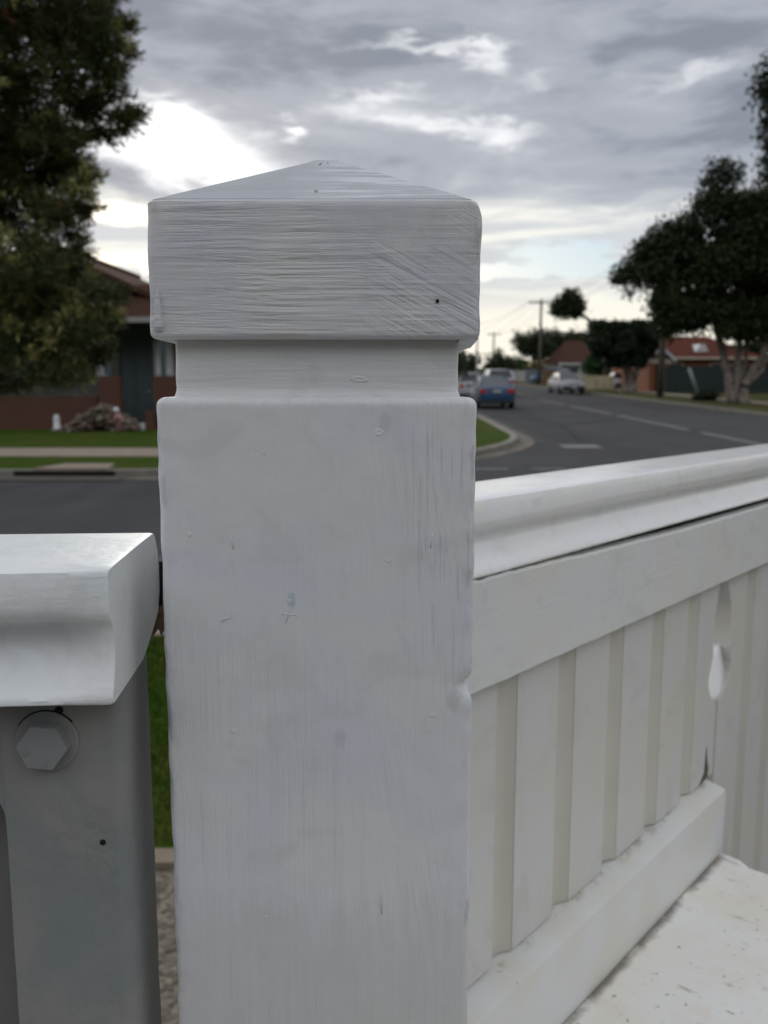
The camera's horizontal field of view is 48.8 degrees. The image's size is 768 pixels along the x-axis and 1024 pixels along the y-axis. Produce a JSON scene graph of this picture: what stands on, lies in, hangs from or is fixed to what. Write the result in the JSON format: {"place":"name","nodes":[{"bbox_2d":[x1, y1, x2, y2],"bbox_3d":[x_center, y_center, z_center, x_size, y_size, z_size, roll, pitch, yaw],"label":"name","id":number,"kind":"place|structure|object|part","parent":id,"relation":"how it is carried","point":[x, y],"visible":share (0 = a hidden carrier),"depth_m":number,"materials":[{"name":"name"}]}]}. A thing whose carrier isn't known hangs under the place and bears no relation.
{"place":"outdoors","nodes":[
{"label":"outdoors","id":0,"kind":"place"},
{"bbox_2d":[0,240,176,429],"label":"brick house","id":1,"kind":"structure","parent":0,"point":[137,380],"depth_m":23.01,"materials":[{"name":"brick"}]},
{"bbox_2d":[96,359,106,375],"bbox_3d":[-7.826,-4.262,23.721,0.449,0.885,0.120,0,10,0],"label":"window","id":2,"kind":"structure","parent":1,"relation":"in","point":[104,371],"depth_m":23.76,"materials":[{"name":"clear glass"}]},
{"bbox_2d":[118,325,153,422],"bbox_3d":[-6.946,-3.853,23.781,0.898,2.728,0.140,0,10,0],"label":"door","id":3,"kind":"structure","parent":1,"relation":"in","point":[135,343],"depth_m":23.75,"materials":[{"name":"wood"}]},
{"bbox_2d":[153,340,173,375],"bbox_3d":[-6.144,-4.306,23.714,0.552,0.974,0.120,0,10,0],"label":"window","id":4,"kind":"structure","parent":1,"relation":"in","point":[168,346],"depth_m":23.70,"materials":[{"name":"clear glass"}]},
{"bbox_2d":[146,633,173,847],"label":"yard lawn","id":5,"kind":"structure","parent":0,"point":[160,833],"depth_m":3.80,"materials":[{"name":"green plant"}]},
{"bbox_2d":[155,869,178,1023],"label":"gravel path","id":6,"kind":"structure","parent":0,"point":[167,954],"depth_m":2.56,"materials":[{"name":"beige gravel"}]},
{"bbox_2d":[0,417,509,468],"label":"lawn","id":7,"kind":"structure","parent":0,"point":[487,434],"depth_m":18.87,"materials":[{"name":"green plant"}]},
{"bbox_2d":[49,414,59,430],"bbox_3d":[-8.699,-2.382,22.519,0.340,0.420,0.260,0,10,0],"label":"garden post","id":8,"kind":"object","parent":7,"relation":"on","point":[56,420],"visible":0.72,"depth_m":22.45,"materials":[{"name":"concrete"}]},
{"bbox_2d":[0,448,158,455],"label":"footpath","id":9,"kind":"structure","parent":7,"relation":"on","point":[79,452],"depth_m":16.57,"materials":[{"name":"concrete"}]},
{"bbox_2d":[55,403,141,431],"bbox_3d":[-7.522,-2.478,22.449,2.178,0.854,1.433,-2,10,-11],"label":"rubble heap","id":10,"kind":"object","parent":7,"relation":"on","point":[101,413],"visible":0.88,"depth_m":22.16,"materials":[{"name":"stone"}]},
{"bbox_2d":[112,407,127,430],"bbox_3d":[-6.916,-2.435,22.206,0.420,0.630,0.245,0,10,0],"label":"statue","id":11,"kind":"object","parent":7,"relation":"on","point":[117,424],"visible":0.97,"depth_m":22.13,"materials":[{"name":"beige stone"}]},
{"bbox_2d":[458,350,473,382],"bbox_3d":[2.544,-6.357,39.004,2.817,2.778,2.033,6,11,32],"label":"verge shrub","id":12,"kind":"object","parent":7,"relation":"on","point":[460,367],"visible":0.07,"depth_m":38.74,"materials":[{"name":"green plant"}]},
{"bbox_2d":[475,340,477,417],"bbox_3d":[3.076,-4.706,28.109,0.071,3.130,0.071,0,10,0],"label":"sign pole","id":13,"kind":"object","parent":7,"relation":"on","point":[476,372],"visible":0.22,"depth_m":28.09,"materials":[{"name":"metal"}]},
{"bbox_2d":[0,460,591,555],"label":"front street","id":14,"kind":"structure","parent":0,"point":[76,507],"depth_m":10.91,"materials":[{"name":"grey asphalt"}]},
{"bbox_2d":[0,463,126,481],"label":"drain inlet","id":15,"kind":"object","parent":14,"relation":"on","point":[64,476],"visible":0.95,"depth_m":13.67,"materials":[{"name":"concrete"}]},
{"bbox_2d":[2,0,767,368],"label":"sky","id":16,"kind":"structure","parent":0,"point":[570,126],"materials":[{"name":"grey"}]},
{"bbox_2d":[525,369,537,382],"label":"side gate","id":17,"kind":"structure","parent":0,"point":[529,374],"depth_m":90.81,"materials":[{"name":"metal"}]},
{"bbox_2d":[544,341,590,375],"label":"tiled house","id":18,"kind":"structure","parent":0,"point":[570,355],"depth_m":90.53,"materials":[{"name":"brown tile"}]},
{"bbox_2d":[564,367,578,374],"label":"window","id":19,"kind":"structure","parent":18,"relation":"in","point":[573,369],"depth_m":89.07,"materials":[{"name":"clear glass"}]},
{"bbox_2d":[477,385,767,471],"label":"side street","id":20,"kind":"structure","parent":0,"point":[549,428],"depth_m":24.75,"materials":[{"name":"grey asphalt"}]},
{"bbox_2d":[458,373,484,396],"bbox_3d":[4.750,-6.979,47.006,2.140,1.486,3.992,0,10,0],"label":"parked car","id":21,"kind":"object","parent":20,"relation":"on","point":[464,389],"visible":0.16,"depth_m":45.15,"materials":[{"name":"paint"}]},
{"bbox_3d":[4.750,-7.161,45.326,1.460,0.472,0.370,0,10,0],"label":"rear window","id":22,"kind":"part","parent":21,"relation":"part of","materials":[{"name":"grey glass"}]},
{"bbox_2d":[466,376,514,407],"bbox_3d":[4.820,-5.438,38.230,2.054,1.388,4.447,0,10,0],"label":"parked car","id":23,"kind":"object","parent":20,"relation":"on","point":[500,390],"visible":0.8,"depth_m":36.18,"materials":[{"name":"paint"}]},
{"bbox_3d":[4.820,-5.666,36.901,1.402,0.405,0.759,0,10,0],"label":"rear window","id":24,"kind":"part","parent":23,"relation":"part of","materials":[{"name":"grey glass"}]},
{"bbox_2d":[484,369,514,389],"bbox_3d":[7.350,-8.491,55.372,2.397,1.664,4.471,0,10,0],"label":"parked car","id":25,"kind":"object","parent":20,"relation":"on","point":[508,374],"visible":0.22,"depth_m":53.51,"materials":[{"name":"paint"}]},
{"bbox_3d":[7.350,-8.695,53.489,1.635,0.528,0.412,0,10,0],"label":"rear window","id":26,"kind":"part","parent":25,"relation":"part of","materials":[{"name":"grey glass"}]},
{"bbox_2d":[548,372,584,393],"bbox_3d":[12.750,-9.052,59.321,2.140,1.446,4.632,0,10,-2],"label":"parked car","id":27,"kind":"object","parent":20,"relation":"on","point":[560,382],"visible":1,"depth_m":58.25,"materials":[{"name":"paint"}]},
{"bbox_3d":[12.103,-9.532,59.518,0.190,0.513,2.841,0,10,-2],"label":"side window","id":28,"kind":"part","parent":27,"relation":"part of","materials":[{"name":"white glass"}]},
{"bbox_2d":[475,395,760,468],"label":"road markings","id":29,"kind":"object","parent":20,"relation":"on","point":[580,446],"visible":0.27,"depth_m":20.46,"materials":[{"name":"white paint"}]},
{"bbox_2d":[515,372,767,412],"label":"verge","id":30,"kind":"structure","parent":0,"point":[763,397],"depth_m":46.11,"materials":[{"name":"green plant"}]},
{"bbox_2d":[487,332,500,350],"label":"power pole","id":31,"kind":"object","parent":30,"relation":"on","point":[493,334],"visible":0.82,"depth_m":146.89,"materials":[{"name":"grey wood"}]},
{"bbox_2d":[481,345,522,372],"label":"street tree","id":32,"kind":"object","parent":30,"relation":"on","point":[498,361],"visible":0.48,"depth_m":127.10,"materials":[{"name":"green plant"}]},
{"bbox_2d":[512,370,524,380],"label":"pale fence","id":33,"kind":"object","parent":30,"relation":"on","point":[518,375],"visible":0.66,"depth_m":110.57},
{"bbox_2d":[515,354,531,370],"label":"street tree","id":34,"kind":"object","parent":30,"relation":"on","point":[523,361],"visible":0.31,"depth_m":132.04,"materials":[{"name":"green plant"}]},
{"bbox_2d":[509,326,556,362],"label":"street tree","id":35,"kind":"object","parent":30,"relation":"on","point":[527,344],"visible":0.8,"depth_m":97.43,"materials":[{"name":"green plant"}]},
{"bbox_2d":[525,359,551,369],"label":"yellow shrub","id":36,"kind":"object","parent":30,"relation":"on","point":[534,365],"visible":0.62,"depth_m":93.42,"materials":[{"name":"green plant"}]},
{"bbox_2d":[529,299,553,384],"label":"power pole","id":37,"kind":"object","parent":30,"relation":"on","point":[539,352],"visible":0.96,"depth_m":84.25,"materials":[{"name":"wood"}]},
{"bbox_2d":[541,369,558,384],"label":"paling fence","id":38,"kind":"object","parent":30,"relation":"on","point":[547,375],"visible":0.62,"depth_m":80.94,"materials":[{"name":"brown wood"}]},
{"bbox_2d":[543,326,582,353],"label":"street tree","id":39,"kind":"object","parent":30,"relation":"on","point":[561,337],"visible":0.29,"depth_m":101.42,"materials":[{"name":"green plant"}]},
{"bbox_2d":[546,286,608,375],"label":"pine tree","id":40,"kind":"object","parent":30,"relation":"on","point":[566,306],"visible":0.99,"depth_m":69.76,"materials":[{"name":"green plant"}]},
{"bbox_2d":[573,328,588,344],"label":"street tree","id":41,"kind":"object","parent":30,"relation":"on","point":[584,337],"visible":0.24,"depth_m":108.72,"materials":[{"name":"green plant"}]},
{"bbox_2d":[580,353,611,375],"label":"street tree","id":42,"kind":"object","parent":30,"relation":"on","point":[593,367],"visible":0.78,"depth_m":73.93,"materials":[{"name":"green plant"}]},
{"bbox_2d":[579,375,613,389],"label":"fence","id":43,"kind":"object","parent":30,"relation":"on","point":[595,382],"visible":0.85,"depth_m":65.24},
{"bbox_2d":[585,317,659,392],"bbox_3d":[15.995,-10.499,56.920,5.626,5.247,4.922,0,10,0],"label":"clipped tree","id":44,"kind":"object","parent":30,"relation":"on","point":[627,346],"visible":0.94,"depth_m":55.86,"materials":[{"name":"green plant"}]},
{"bbox_2d":[517,380,767,403],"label":"verge footpath","id":45,"kind":"structure","parent":30,"relation":"on","point":[760,402],"depth_m":50.96,"materials":[{"name":"concrete"}]},
{"bbox_2d":[656,330,665,396],"bbox_3d":[15.652,-10.848,47.332,2.500,8.800,0.434,0,10,0],"label":"power pole","id":46,"kind":"object","parent":30,"relation":"on","point":[661,372],"visible":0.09,"depth_m":47.69,"materials":[{"name":"wood"}]},
{"bbox_2d":[613,337,759,391],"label":"orange house","id":47,"kind":"structure","parent":30,"relation":"on","point":[695,351],"depth_m":61.45,"materials":[{"name":"brick"}]},
{"bbox_2d":[670,363,683,365],"bbox_3d":[20.943,-10.290,61.504,1.600,1.050,0.077,0,10,0],"label":"window","id":48,"kind":"structure","parent":47,"relation":"in","point":[671,364],"depth_m":61.40,"materials":[{"name":"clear glass"}]},
{"bbox_2d":[709,363,731,365],"bbox_3d":[24.423,-10.290,61.504,1.600,1.050,0.077,0,10,0],"label":"window","id":49,"kind":"structure","parent":47,"relation":"in","point":[711,364],"depth_m":61.40,"materials":[{"name":"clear glass"}]},
{"bbox_2d":[607,150,767,403],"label":"fig tree","id":50,"kind":"object","parent":30,"relation":"on","point":[673,258],"visible":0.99,"depth_m":37.87,"materials":[{"name":"green plant"}]},
{"bbox_2d":[688,368,698,392],"bbox_3d":[16.004,-6.566,43.515,0.875,1.686,0.300,0,10,0],"label":"leaning post","id":51,"kind":"object","parent":30,"relation":"on","point":[692,379],"visible":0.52,"depth_m":43.43,"materials":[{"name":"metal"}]},
{"bbox_2d":[691,388,721,400],"bbox_3d":[16.428,-5.810,43.132,1.582,1.015,1.228,0,10,0],"label":"shrub","id":52,"kind":"object","parent":30,"relation":"on","point":[706,396],"visible":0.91,"depth_m":42.97,"materials":[{"name":"green plant"}]},
{"bbox_2d":[664,365,767,392],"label":"sheet fence","id":53,"kind":"object","parent":30,"relation":"on","point":[677,379],"visible":0.57,"depth_m":55.85,"materials":[{"name":"teal metal"}]},
{"bbox_2d":[726,338,767,358],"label":"street tree","id":54,"kind":"object","parent":30,"relation":"on","point":[756,349],"visible":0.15,"depth_m":62.50,"materials":[{"name":"green plant"}]},
{"bbox_2d":[742,49,767,188],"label":"gum tree","id":55,"kind":"object","parent":30,"relation":"on","point":[761,90],"visible":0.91,"depth_m":49.24,"materials":[{"name":"green plant"}]},
{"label":"porch floor","id":56,"kind":"structure","parent":0,"visible":0},
{"bbox_2d":[148,160,481,1023],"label":"fence post","id":57,"kind":"object","parent":56,"relation":"on","point":[316,322],"visible":1,"depth_m":0.34,"materials":[{"name":"white paint"}]},
{"bbox_2d":[0,533,163,1023],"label":"gate","id":58,"kind":"structure","parent":57,"relation":"attached to","point":[81,619],"depth_m":0.34,"materials":[{"name":"white wood"}]},
{"bbox_2d":[467,444,767,1023],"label":"porch railing","id":59,"kind":"object","parent":57,"relation":"attached to","point":[618,683],"visible":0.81,"depth_m":0.70,"materials":[{"name":"white wood"}]},
{"bbox_2d":[564,853,767,1023],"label":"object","id":60,"kind":"structure","parent":56,"relation":"on","point":[698,954],"depth_m":0.72,"materials":[{"name":"white concrete"}]},
{"label":"ground","id":61,"kind":"structure","parent":0,"visible":0},
{"bbox_2d":[155,848,173,868],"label":"garden edging","id":62,"kind":"object","parent":61,"relation":"on","point":[164,858],"depth_m":2.97,"materials":[{"name":"beige concrete"}]},
{"bbox_2d":[0,415,516,476],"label":"kerb","id":63,"kind":"structure","parent":61,"relation":"on","point":[511,441],"depth_m":13.76,"materials":[{"name":"concrete"}]},
{"bbox_2d":[120,412,534,480],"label":"gutter","id":64,"kind":"object","parent":61,"relation":"on","point":[524,441],"visible":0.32,"depth_m":18.42,"materials":[{"name":"concrete"}]},
{"bbox_2d":[459,350,484,372],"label":"street tree","id":65,"kind":"object","parent":61,"relation":"on","point":[472,367],"visible":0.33,"depth_m":122.31,"materials":[{"name":"green plant"}]},
{"bbox_2d":[530,368,570,383],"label":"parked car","id":66,"kind":"object","parent":61,"relation":"on","point":[533,380],"visible":0.29,"depth_m":85.20,"materials":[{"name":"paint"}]},
{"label":"rear window","id":67,"kind":"part","parent":66,"relation":"part of","materials":[{"name":"grey glass"}]},
{"bbox_2d":[609,372,620,388],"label":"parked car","id":68,"kind":"object","parent":61,"relation":"on","point":[617,380],"visible":0.22,"depth_m":67.47,"materials":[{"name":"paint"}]},
{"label":"side window","id":69,"kind":"part","parent":68,"relation":"part of","materials":[{"name":"grey glass"}]},
{"bbox_2d":[515,383,767,415],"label":"verge kerb","id":70,"kind":"structure","parent":61,"relation":"on","point":[707,407],"depth_m":40.07,"materials":[{"name":"concrete"}]},
{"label":"near footpath","id":71,"kind":"structure","parent":0,"visible":0},
{"bbox_2d":[0,0,154,400],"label":"bottlebrush tree","id":72,"kind":"object","parent":71,"relation":"on","point":[32,131],"visible":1,"depth_m":5.67,"materials":[{"name":"green plant"}]}
]}

